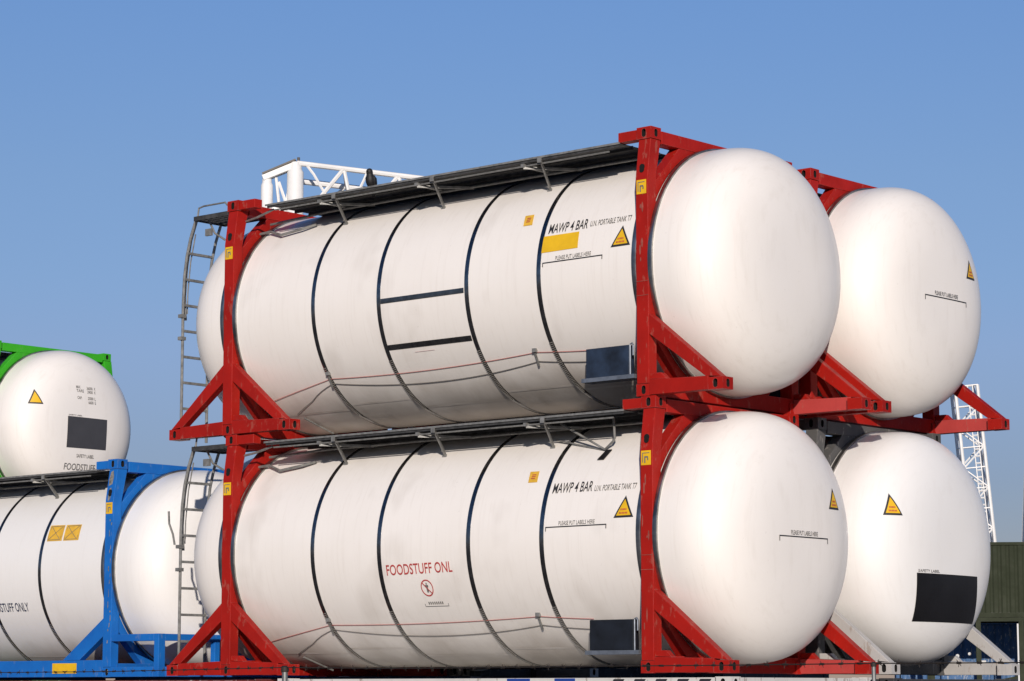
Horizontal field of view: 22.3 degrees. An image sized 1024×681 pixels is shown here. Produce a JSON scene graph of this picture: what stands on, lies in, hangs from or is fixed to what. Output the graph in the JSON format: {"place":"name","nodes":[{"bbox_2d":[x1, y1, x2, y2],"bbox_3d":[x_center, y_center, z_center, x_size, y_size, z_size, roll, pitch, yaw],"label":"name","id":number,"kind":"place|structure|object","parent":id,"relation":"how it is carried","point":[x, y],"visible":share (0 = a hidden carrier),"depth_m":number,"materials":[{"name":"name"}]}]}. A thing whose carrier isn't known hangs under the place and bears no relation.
{"place":"outdoors","nodes":[
{"label":"outdoors","id":0,"kind":"place"},
{"bbox_2d":[0,680,89,680],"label":"box container","id":1,"kind":"object","parent":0,"point":[44,680],"visible":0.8,"depth_m":33.93,"materials":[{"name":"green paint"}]},
{"bbox_2d":[0,459,308,678],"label":"tank container","id":2,"kind":"object","parent":1,"relation":"on","point":[89,574],"visible":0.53,"depth_m":32.14,"materials":[{"name":"metal"}]},
{"bbox_2d":[90,679,277,680],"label":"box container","id":3,"kind":"object","parent":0,"point":[192,680],"visible":0.6,"depth_m":28.98,"materials":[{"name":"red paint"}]},
{"bbox_2d":[0,0,1023,679],"label":"sky","id":4,"kind":"structure","parent":0,"point":[120,120],"materials":[{"name":"blue"}]},
{"bbox_2d":[876,678,1017,680],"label":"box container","id":5,"kind":"object","parent":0,"point":[890,679],"visible":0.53,"depth_m":26.82,"materials":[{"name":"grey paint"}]},
{"bbox_2d":[339,417,1019,677],"bbox_3d":[1.652,2.495,29.846,7.940,2.696,2.530,-7,-10,41],"label":"tank container","id":6,"kind":"object","parent":5,"relation":"on","point":[915,585],"visible":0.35,"depth_m":27.06,"materials":[{"name":"metal"}]},
{"bbox_2d":[357,167,1009,434],"bbox_3d":[1.621,-0.136,30.242,7.940,2.696,2.530,-7,-10,41],"label":"tank container","id":7,"kind":"object","parent":6,"relation":"on","point":[900,348],"visible":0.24,"depth_m":27.43,"materials":[{"name":"metal"}]},
{"bbox_2d":[927,617,1023,680],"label":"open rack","id":8,"kind":"object","parent":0,"point":[1020,635],"visible":0.41,"depth_m":86.86,"materials":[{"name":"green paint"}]},
{"bbox_2d":[940,652,985,678],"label":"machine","id":9,"kind":"object","parent":8,"relation":"on","point":[960,676],"visible":0.4,"depth_m":87.43,"materials":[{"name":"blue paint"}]},
{"bbox_2d":[978,542,1023,617],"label":"box container","id":10,"kind":"object","parent":8,"relation":"on","point":[1004,597],"visible":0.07,"depth_m":87.11,"materials":[{"name":"green metal"}]},
{"label":"ground","id":11,"kind":"structure","parent":0,"visible":0},
{"bbox_2d":[261,157,422,439],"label":"lattice crane","id":12,"kind":"object","parent":11,"relation":"on","point":[296,180],"visible":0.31,"depth_m":89.90,"materials":[{"name":"white paint"}]},
{"bbox_2d":[115,657,828,679],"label":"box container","id":13,"kind":"object","parent":11,"relation":"on","point":[621,673],"depth_m":35.31,"materials":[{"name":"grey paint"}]},
{"bbox_2d":[0,658,1023,680],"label":"barbed wire fence","id":14,"kind":"object","parent":11,"relation":"on","point":[284,670],"visible":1,"depth_m":13.23,"materials":[{"name":"metal"}]},
{"bbox_2d":[278,676,871,680],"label":"box container","id":15,"kind":"object","parent":11,"relation":"on","point":[729,678],"visible":0.85,"depth_m":25.37,"materials":[{"name":"white paint"}]},
{"bbox_2d":[167,395,878,676],"bbox_3d":[-0.161,2.220,27.806,7.963,2.696,2.530,-7,-10,41],"label":"tank container","id":16,"kind":"object","parent":15,"relation":"on","point":[687,533],"visible":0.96,"depth_m":26.23,"materials":[{"name":"metal"}]},
{"bbox_2d":[169,126,870,442],"bbox_3d":[-0.177,-0.411,28.202,7.940,2.696,2.530,-7,-10,41],"label":"tank container","id":17,"kind":"object","parent":16,"relation":"on","point":[613,275],"visible":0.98,"depth_m":26.68,"materials":[{"name":"metal"}]},
{"bbox_2d":[365,168,376,197],"bbox_3d":[-1.534,-1.715,28.250,0.140,0.304,0.132,3,-8,-22],"label":"bird","id":18,"kind":"object","parent":17,"relation":"on","point":[371,179],"visible":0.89,"depth_m":28.20},
{"bbox_2d":[950,384,996,541],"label":"lattice mast","id":19,"kind":"object","parent":11,"relation":"on","point":[985,487],"visible":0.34,"depth_m":149.40,"materials":[{"name":"white metal"}]},
{"bbox_2d":[1022,482,1023,541],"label":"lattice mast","id":20,"kind":"object","parent":11,"relation":"on","point":[1023,517],"visible":0.02,"depth_m":150.27,"materials":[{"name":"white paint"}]},
{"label":"box container","id":21,"kind":"object","parent":11,"relation":"on","visible":0},
{"bbox_2d":[895,623,1017,679],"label":"box container","id":22,"kind":"object","parent":21,"relation":"on","point":[1002,637],"visible":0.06,"depth_m":91.31,"materials":[{"name":"blue metal"}]},
{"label":"box container","id":23,"kind":"object","parent":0,"visible":0},
{"bbox_2d":[0,678,105,679],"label":"box container","id":24,"kind":"object","parent":23,"relation":"on","point":[53,679],"visible":0.06,"depth_m":41.28,"materials":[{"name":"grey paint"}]},
{"bbox_2d":[0,340,130,476],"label":"tank container","id":25,"kind":"object","parent":24,"relation":"on","point":[64,410],"visible":0.7,"depth_m":40.93,"materials":[{"name":"metal"}]}
]}

